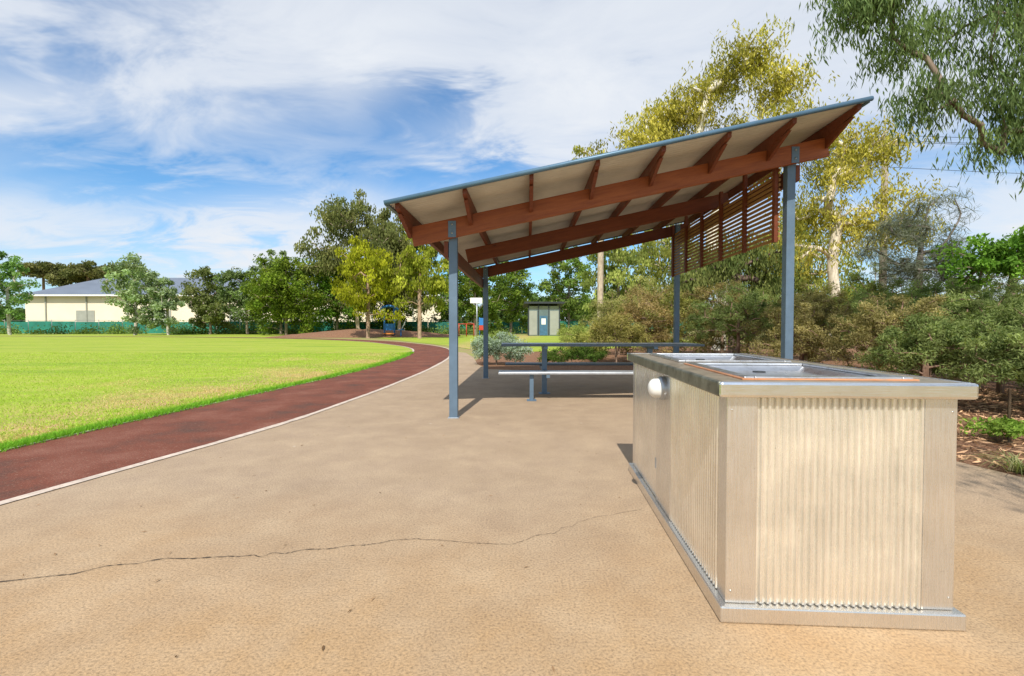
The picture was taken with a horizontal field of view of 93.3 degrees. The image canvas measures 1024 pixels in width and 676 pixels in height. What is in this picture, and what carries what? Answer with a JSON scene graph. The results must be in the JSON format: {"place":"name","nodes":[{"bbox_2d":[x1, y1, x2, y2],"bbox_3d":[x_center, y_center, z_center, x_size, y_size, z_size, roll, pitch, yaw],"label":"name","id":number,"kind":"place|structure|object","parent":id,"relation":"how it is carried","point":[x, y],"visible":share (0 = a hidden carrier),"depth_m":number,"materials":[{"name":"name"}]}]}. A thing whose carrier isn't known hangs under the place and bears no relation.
{"place":"outdoors","nodes":[
{"label":"outdoors","id":0,"kind":"place"},
{"bbox_2d":[0,334,289,336],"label":"oval grass","id":1,"kind":"structure","parent":0,"point":[204,335],"depth_m":58.05,"materials":[{"name":"green plant"}]},
{"bbox_2d":[0,320,686,333],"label":"green fence","id":2,"kind":"object","parent":1,"relation":"on","point":[28,325],"visible":0.23,"depth_m":71.97,"materials":[{"name":"metal"}]},
{"bbox_2d":[0,336,412,441],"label":"oval grass","id":3,"kind":"structure","parent":0,"point":[17,345],"depth_m":13.97,"materials":[{"name":"green plant"}]},
{"bbox_2d":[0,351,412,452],"bbox_3d":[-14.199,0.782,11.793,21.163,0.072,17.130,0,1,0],"label":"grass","id":4,"kind":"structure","parent":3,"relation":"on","point":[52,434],"depth_m":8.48,"materials":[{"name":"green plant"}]},
{"bbox_2d":[0,336,413,450],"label":"path edging","id":5,"kind":"object","parent":3,"relation":"on","point":[186,408],"visible":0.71,"depth_m":6.36,"materials":[{"name":"green plant"}]},
{"bbox_2d":[0,336,448,504],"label":"path edging","id":6,"kind":"object","parent":3,"relation":"on","point":[114,471],"visible":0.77,"depth_m":4.22,"materials":[{"name":"white concrete"}]},
{"bbox_2d":[0,336,448,500],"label":"red path","id":7,"kind":"structure","parent":0,"point":[30,468],"depth_m":5.15,"materials":[{"name":"red asphalt"}]},
{"bbox_2d":[14,277,461,321],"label":"warehouse","id":8,"kind":"structure","parent":0,"point":[81,302],"depth_m":94.91,"materials":[{"name":"beige metal"}]},
{"bbox_2d":[76,310,94,321],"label":"door","id":9,"kind":"structure","parent":8,"relation":"in","point":[80,314],"depth_m":94.84,"materials":[{"name":"white"}]},
{"bbox_2d":[1,331,840,504],"bbox_3d":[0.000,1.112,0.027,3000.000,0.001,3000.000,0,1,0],"label":"ground","id":10,"kind":"structure","parent":0,"point":[465,350],"depth_m":33.13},
{"bbox_2d":[0,251,40,334],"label":"poplar tree","id":11,"kind":"object","parent":10,"relation":"on","point":[10,266],"visible":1,"depth_m":61.83,"materials":[{"name":"green plant"}]},
{"bbox_2d":[17,261,66,289],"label":"stone pine tree","id":12,"kind":"object","parent":10,"relation":"on","point":[41,269],"visible":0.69,"depth_m":119.14,"materials":[{"name":"green plant"}]},
{"bbox_2d":[42,267,95,286],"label":"stone pine tree","id":13,"kind":"object","parent":10,"relation":"on","point":[56,280],"visible":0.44,"depth_m":118.88,"materials":[{"name":"green plant"}]},
{"bbox_2d":[58,260,105,280],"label":"stone pine tree","id":14,"kind":"object","parent":10,"relation":"on","point":[85,269],"visible":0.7,"depth_m":117.71,"materials":[{"name":"green plant"}]},
{"bbox_2d":[92,263,149,277],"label":"stone pine tree","id":15,"kind":"object","parent":10,"relation":"on","point":[99,270],"visible":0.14,"depth_m":117.75,"materials":[{"name":"green plant"}]},
{"bbox_2d":[100,252,177,334],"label":"silver poplar tree","id":16,"kind":"object","parent":10,"relation":"on","point":[133,295],"visible":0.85,"depth_m":59.39,"materials":[{"name":"green plant"}]},
{"bbox_2d":[141,276,185,334],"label":"silver poplar tree","id":17,"kind":"object","parent":10,"relation":"on","point":[160,307],"visible":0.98,"depth_m":59.87,"materials":[{"name":"green plant"}]},
{"bbox_2d":[176,266,242,333],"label":"olive tree","id":18,"kind":"object","parent":10,"relation":"on","point":[211,314],"visible":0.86,"depth_m":64.98,"materials":[{"name":"green plant"}]},
{"bbox_2d":[209,265,272,333],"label":"acacia tree","id":19,"kind":"object","parent":10,"relation":"on","point":[228,296],"visible":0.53,"depth_m":64.43,"materials":[{"name":"green plant"}]},
{"bbox_2d":[240,249,304,333],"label":"acacia tree","id":20,"kind":"object","parent":10,"relation":"on","point":[270,252],"visible":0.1,"depth_m":66.39,"materials":[{"name":"green plant"}]},
{"bbox_2d":[239,253,324,334],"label":"fig tree","id":21,"kind":"object","parent":10,"relation":"on","point":[281,294],"visible":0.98,"depth_m":58.62,"materials":[{"name":"green plant"}]},
{"bbox_2d":[0,318,587,333],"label":"fence line bushes","id":22,"kind":"object","parent":10,"relation":"on","point":[181,330],"visible":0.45,"depth_m":68.20,"materials":[{"name":"green plant"}]},
{"bbox_2d":[304,251,362,330],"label":"broadleaf tree","id":23,"kind":"object","parent":10,"relation":"on","point":[325,314],"visible":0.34,"depth_m":63.88,"materials":[{"name":"green plant"}]},
{"bbox_2d":[293,189,413,328],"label":"tall eucalyptus tree","id":24,"kind":"object","parent":10,"relation":"on","point":[335,223],"visible":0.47,"depth_m":61.60,"materials":[{"name":"green plant"}]},
{"bbox_2d":[263,329,460,337],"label":"mulch mound","id":25,"kind":"object","parent":10,"relation":"on","point":[358,333],"visible":0.84,"depth_m":48.26,"materials":[{"name":"brown soil"}]},
{"bbox_2d":[329,235,405,337],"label":"young eucalyptus tree","id":26,"kind":"object","parent":10,"relation":"on","point":[363,267],"visible":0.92,"depth_m":43.97,"materials":[{"name":"green plant"}]},
{"bbox_2d":[380,305,405,335],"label":"playground equipment","id":27,"kind":"object","parent":10,"relation":"on","point":[389,326],"visible":0.77,"depth_m":48.40,"materials":[{"name":"blue paint"}]},
{"bbox_2d":[364,284,423,330],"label":"broadleaf tree","id":28,"kind":"object","parent":10,"relation":"on","point":[409,312],"visible":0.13,"depth_m":70.32,"materials":[{"name":"green plant"}]},
{"bbox_2d":[357,212,437,329],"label":"tall eucalyptus tree","id":29,"kind":"object","parent":10,"relation":"on","point":[426,306],"visible":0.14,"depth_m":65.02,"materials":[{"name":"green plant"}]},
{"bbox_2d":[427,258,491,326],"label":"broadleaf tree","id":30,"kind":"object","parent":10,"relation":"on","point":[446,314],"visible":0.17,"depth_m":72.24,"materials":[{"name":"green plant"}]},
{"bbox_2d":[0,281,996,329],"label":"distant trees","id":31,"kind":"object","parent":10,"relation":"on","point":[533,296],"visible":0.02,"depth_m":138.63,"materials":[{"name":"green plant"}]},
{"bbox_2d":[482,260,536,332],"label":"broadleaf tree","id":32,"kind":"object","parent":10,"relation":"on","point":[514,292],"visible":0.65,"depth_m":66.94,"materials":[{"name":"green plant"}]},
{"bbox_2d":[381,335,702,351],"bbox_3d":[1.500,0.117,40.515,29.000,0.001,39.000,0,1,0],"label":"grass patch","id":33,"kind":"object","parent":10,"relation":"on","point":[464,341],"visible":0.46,"depth_m":37.38,"materials":[{"name":"plant"}]},
{"bbox_2d":[377,230,448,337],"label":"young eucalyptus tree","id":34,"kind":"object","parent":33,"relation":"on","point":[415,264],"visible":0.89,"depth_m":43.02,"materials":[{"name":"green plant"}]},
{"bbox_2d":[443,266,508,334],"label":"broadleaf tree","id":35,"kind":"object","parent":33,"relation":"on","point":[469,284],"visible":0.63,"depth_m":58.11,"materials":[{"name":"green plant"}]},
{"bbox_2d":[470,298,481,337],"bbox_3d":[-2.950,-1.595,39.973,1.000,3.450,0.100,0,1,0],"label":"park sign","id":36,"kind":"object","parent":33,"relation":"on","point":[476,300],"visible":0.94,"depth_m":39.91,"materials":[{"name":"metal"}]},
{"bbox_2d":[479,317,482,337],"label":"notice sign","id":37,"kind":"object","parent":33,"relation":"on","point":[480,323],"visible":0.43,"depth_m":43.92,"materials":[{"name":"blue paint"}]},
{"bbox_2d":[523,302,563,335],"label":"toilet block","id":38,"kind":"structure","parent":33,"relation":"on","point":[543,318],"depth_m":55.93,"materials":[{"name":"beige metal"}]},
{"bbox_2d":[540,316,546,334],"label":"door","id":39,"kind":"structure","parent":38,"relation":"in","point":[543,328],"depth_m":55.93,"materials":[{"name":"blue metal"}]},
{"bbox_2d":[568,139,637,329],"bbox_3d":[5.812,-6.577,32.812,5.983,14.121,4.764,0,1,0],"label":"eucalyptus tree","id":40,"kind":"object","parent":33,"relation":"on","point":[600,275],"visible":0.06,"depth_m":32.78,"materials":[{"name":"beige plant"}]},
{"bbox_2d":[580,236,651,335],"bbox_3d":[7.671,-3.729,35.779,5.382,8.264,5.951,0,1,0],"label":"weeping acacia tree","id":41,"kind":"object","parent":33,"relation":"on","point":[615,276],"visible":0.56,"depth_m":35.01,"materials":[{"name":"green plant"}]},
{"bbox_2d":[536,246,593,328],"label":"broadleaf tree","id":42,"kind":"object","parent":10,"relation":"on","point":[572,305],"visible":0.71,"depth_m":70.63,"materials":[{"name":"green plant"}]},
{"bbox_2d":[630,221,716,334],"bbox_3d":[13.490,-4.862,40.195,9.255,10.338,9.154,0,1,0],"label":"eucalyptus tree","id":43,"kind":"object","parent":10,"relation":"on","point":[655,268],"visible":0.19,"depth_m":38.27,"materials":[{"name":"green plant"}]},
{"bbox_2d":[475,344,1023,476],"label":"mulch bed","id":44,"kind":"object","parent":10,"relation":"on","point":[621,357],"visible":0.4,"depth_m":8.88,"materials":[{"name":"brown wood"}]},
{"bbox_2d":[470,331,533,364],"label":"silver saltbush","id":45,"kind":"object","parent":44,"relation":"on","point":[494,347],"visible":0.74,"depth_m":13.75,"materials":[{"name":"green plant"}]},
{"bbox_2d":[489,330,517,341],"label":"dry shrub","id":46,"kind":"object","parent":44,"relation":"on","point":[492,335],"visible":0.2,"depth_m":26.75,"materials":[{"name":"green plant"}]},
{"bbox_2d":[556,323,586,341],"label":"dry shrub","id":47,"kind":"object","parent":44,"relation":"on","point":[559,331],"visible":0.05,"depth_m":26.09,"materials":[{"name":"green plant"}]},
{"bbox_2d":[558,321,588,342],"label":"dry shrub","id":48,"kind":"object","parent":44,"relation":"on","point":[582,328],"visible":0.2,"depth_m":20.77,"materials":[{"name":"green plant"}]},
{"bbox_2d":[536,342,611,361],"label":"groundcover shrub","id":49,"kind":"object","parent":44,"relation":"on","point":[580,353],"visible":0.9,"depth_m":14.06,"materials":[{"name":"green plant"}]},
{"bbox_2d":[557,331,609,358],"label":"dry shrub","id":50,"kind":"object","parent":44,"relation":"on","point":[578,338],"visible":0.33,"depth_m":16.35,"materials":[{"name":"green plant"}]},
{"bbox_2d":[580,289,647,354],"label":"dry shrub","id":51,"kind":"object","parent":44,"relation":"on","point":[604,307],"visible":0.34,"depth_m":18.23,"materials":[{"name":"green plant"}]},
{"bbox_2d":[581,306,653,361],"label":"dry shrub","id":52,"kind":"object","parent":44,"relation":"on","point":[622,333],"visible":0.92,"depth_m":14.21,"materials":[{"name":"green plant"}]},
{"bbox_2d":[612,284,686,355],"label":"dry shrub","id":53,"kind":"object","parent":44,"relation":"on","point":[632,308],"visible":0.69,"depth_m":14.98,"materials":[{"name":"green plant"}]},
{"bbox_2d":[629,274,686,351],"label":"dry shrub","id":54,"kind":"object","parent":44,"relation":"on","point":[647,282],"visible":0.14,"depth_m":20.84,"materials":[{"name":"green plant"}]},
{"bbox_2d":[643,282,712,352],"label":"dry shrub","id":55,"kind":"object","parent":44,"relation":"on","point":[670,297],"visible":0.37,"depth_m":15.19,"materials":[{"name":"green plant"}]},
{"bbox_2d":[601,12,839,349],"bbox_3d":[9.099,-6.663,22.257,10.941,14.940,6.300,0,1,0],"label":"eucalyptus tree","id":56,"kind":"object","parent":44,"relation":"on","point":[667,126],"visible":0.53,"depth_m":21.82,"materials":[{"name":"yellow plant"}]},
{"bbox_2d":[680,279,760,352],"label":"dry shrub","id":57,"kind":"object","parent":44,"relation":"on","point":[713,340],"visible":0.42,"depth_m":14.37,"materials":[{"name":"green plant"}]},
{"bbox_2d":[682,281,794,352],"bbox_3d":[5.906,-0.296,12.530,2.865,2.422,2.431,0,1,0],"label":"native shrub","id":58,"kind":"object","parent":44,"relation":"on","point":[733,310],"visible":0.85,"depth_m":12.31,"materials":[{"name":"green plant"}]},
{"bbox_2d":[655,220,822,352],"bbox_3d":[8.104,-1.791,17.711,6.248,5.286,3.435,0,1,-10],"label":"dark eucalyptus tree","id":59,"kind":"object","parent":44,"relation":"on","point":[736,267],"visible":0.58,"depth_m":17.18,"materials":[{"name":"green plant"}]},
{"bbox_2d":[716,284,779,353],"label":"dry shrub","id":60,"kind":"object","parent":44,"relation":"on","point":[735,337],"visible":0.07,"depth_m":15.17,"materials":[{"name":"green plant"}]},
{"bbox_2d":[741,288,857,360],"bbox_3d":[7.085,-0.142,11.610,2.984,2.158,2.561,0,1,0],"label":"native shrub","id":61,"kind":"object","parent":44,"relation":"on","point":[821,297],"visible":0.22,"depth_m":11.30,"materials":[{"name":"green plant"}]},
{"bbox_2d":[748,298,855,362],"bbox_3d":[6.003,0.042,9.931,1.794,1.872,1.663,-1,2,-24],"label":"native shrub","id":62,"kind":"object","parent":44,"relation":"on","point":[809,330],"visible":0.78,"depth_m":9.70,"materials":[{"name":"green plant"}]},
{"bbox_2d":[796,280,870,360],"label":"dry shrub","id":63,"kind":"object","parent":44,"relation":"on","point":[828,289],"visible":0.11,"depth_m":15.38,"materials":[{"name":"green plant"}]},
{"bbox_2d":[733,83,955,334],"bbox_3d":[13.710,-4.696,20.203,8.845,11.005,4.892,0,1,0],"label":"eucalyptus tree","id":64,"kind":"object","parent":44,"relation":"on","point":[835,222],"visible":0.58,"depth_m":20.05,"materials":[{"name":"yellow plant"}]},
{"bbox_2d":[820,261,930,346],"bbox_3d":[12.182,-0.870,16.021,3.136,3.399,3.032,0,1,0],"label":"dry shrub","id":65,"kind":"object","parent":44,"relation":"on","point":[873,286],"visible":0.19,"depth_m":15.66,"materials":[{"name":"green plant"}]},
{"bbox_2d":[815,276,964,368],"bbox_3d":[7.549,-0.122,9.484,2.493,2.221,2.517,-1,2,-44],"label":"native shrub","id":66,"kind":"object","parent":44,"relation":"on","point":[858,299],"visible":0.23,"depth_m":9.34,"materials":[{"name":"green plant"}]},
{"bbox_2d":[823,292,966,370],"bbox_3d":[6.598,0.098,8.271,2.063,1.840,1.669,1,1,21],"label":"native shrub","id":67,"kind":"object","parent":44,"relation":"on","point":[866,324],"visible":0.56,"depth_m":8.22,"materials":[{"name":"green plant"}]},
{"bbox_2d":[793,0,1023,199],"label":"overhanging eucalyptus tree","id":68,"kind":"object","parent":44,"relation":"on","point":[865,13],"visible":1,"depth_m":6.95,"materials":[{"name":"green plant"}]},
{"bbox_2d":[850,183,996,297],"bbox_3d":[11.298,-1.748,13.588,3.284,5.315,2.640,-1,2,-24],"label":"sheoak tree","id":69,"kind":"object","parent":44,"relation":"on","point":[917,267],"visible":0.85,"depth_m":13.38,"materials":[{"name":"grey plant"}]},
{"bbox_2d":[854,308,992,381],"bbox_3d":[5.931,0.307,6.963,1.593,1.486,1.388,0,1,0],"label":"native shrub","id":70,"kind":"object","parent":44,"relation":"on","point":[917,347],"visible":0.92,"depth_m":6.79,"materials":[{"name":"green plant"}]},
{"bbox_2d":[853,273,1001,376],"bbox_3d":[9.127,-0.246,10.570,2.730,2.417,2.519,0,1,0],"label":"native shrub","id":71,"kind":"object","parent":44,"relation":"on","point":[963,289],"visible":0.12,"depth_m":10.44,"materials":[{"name":"green plant"}]},
{"bbox_2d":[878,135,1019,287],"bbox_3d":[32.459,-4.937,20.821,29.508,11.061,0.807,0,1,19],"label":"power line","id":72,"kind":"object","parent":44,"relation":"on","point":[886,186],"visible":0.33,"depth_m":25.15,"materials":[{"name":"black metal"}]},
{"bbox_2d":[915,288,1023,392],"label":"native shrub","id":73,"kind":"object","parent":44,"relation":"on","point":[989,304],"visible":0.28,"depth_m":7.99,"materials":[{"name":"green plant"}]},
{"bbox_2d":[927,271,1022,304],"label":"dry shrub","id":74,"kind":"object","parent":44,"relation":"on","point":[992,276],"visible":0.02,"depth_m":14.75,"materials":[{"name":"green plant"}]},
{"bbox_2d":[927,225,1023,297],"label":"broadleaf tree","id":75,"kind":"object","parent":44,"relation":"on","point":[1005,258],"visible":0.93,"depth_m":12.16,"materials":[{"name":"green plant"}]},
{"bbox_2d":[955,325,1023,387],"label":"native shrub","id":76,"kind":"object","parent":44,"relation":"on","point":[1012,370],"visible":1,"depth_m":5.94,"materials":[{"name":"green plant"}]},
{"bbox_2d":[956,387,1023,472],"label":"leaf litter","id":77,"kind":"object","parent":44,"relation":"on","point":[988,396],"visible":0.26,"depth_m":5.72,"materials":[{"name":"plant"}]},
{"bbox_2d":[958,449,1023,478],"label":"grass tussock","id":78,"kind":"object","parent":44,"relation":"on","point":[1018,466],"depth_m":3.67,"materials":[{"name":"green plant"}]},
{"bbox_2d":[959,389,1023,441],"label":"groundcover shrub","id":79,"kind":"object","parent":44,"relation":"on","point":[1008,425],"visible":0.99,"depth_m":4.60,"materials":[{"name":"green plant"}]},
{"bbox_2d":[960,297,1023,391],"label":"native shrub","id":80,"kind":"object","parent":44,"relation":"on","point":[988,322],"visible":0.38,"depth_m":6.73,"materials":[{"name":"green plant"}]},
{"bbox_2d":[964,277,1023,303],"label":"native shrub","id":81,"kind":"object","parent":44,"relation":"on","point":[1014,283],"visible":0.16,"depth_m":10.74,"materials":[{"name":"green plant"}]},
{"bbox_2d":[986,281,1023,300],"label":"native shrub","id":82,"kind":"object","parent":44,"relation":"on","point":[1021,288],"visible":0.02,"depth_m":8.74,"materials":[{"name":"green plant"}]},
{"bbox_2d":[759,211,868,306],"bbox_3d":[22.038,-4.835,36.412,8.535,10.487,8.072,1,2,28],"label":"eucalyptus tree","id":83,"kind":"object","parent":10,"relation":"on","point":[815,278],"visible":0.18,"depth_m":34.82,"materials":[{"name":"green plant"}]},
{"bbox_2d":[0,352,1023,675],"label":"paving","id":84,"kind":"structure","parent":0,"point":[596,588],"depth_m":2.24,"materials":[{"name":"beige concrete"}]},
{"bbox_2d":[0,509,640,581],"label":"paving crack","id":85,"kind":"object","parent":84,"relation":"on","point":[264,555],"visible":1,"depth_m":2.30,"materials":[{"name":"grey concrete"}]},
{"bbox_2d":[23,384,1019,670],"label":"fallen leaves","id":86,"kind":"object","parent":84,"relation":"on","point":[375,596],"visible":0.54,"depth_m":2.58,"materials":[{"name":"brown plant"}]},
{"bbox_2d":[498,343,704,400],"bbox_3d":[1.400,0.496,7.994,3.200,0.820,1.860,0,1,0],"label":"picnic table","id":87,"kind":"object","parent":84,"relation":"on","point":[546,373],"visible":0.7,"depth_m":7.53,"materials":[{"name":"metal"}]},
{"bbox_2d":[383,96,873,418],"bbox_3d":[1.349,-0.870,8.040,5.357,3.549,6.086,0,1,0],"label":"picnic shelter","id":88,"kind":"object","parent":84,"relation":"on","point":[467,228],"visible":0.91,"depth_m":5.85,"materials":[{"name":"blue paint"}]},
{"bbox_2d":[627,353,978,630],"bbox_3d":[1.235,0.581,2.703,0.946,0.906,1.928,0,1,3],"label":"barbecue bench","id":89,"kind":"object","parent":84,"relation":"on","point":[781,491],"visible":1,"depth_m":1.79,"materials":[{"name":"metal"}]},
{"bbox_2d":[635,364,656,496],"bbox_3d":[0.897,0.568,3.230,0.019,0.776,0.663,0,1,3],"label":"left access door","id":90,"kind":"structure","parent":89,"relation":"in","point":[645,404],"depth_m":3.21,"materials":[{"name":"beige metal"}]},
{"bbox_2d":[0,0,1023,316],"label":"sky","id":91,"kind":"structure","parent":0,"point":[181,135],"materials":[{"name":"blue"}]}
]}

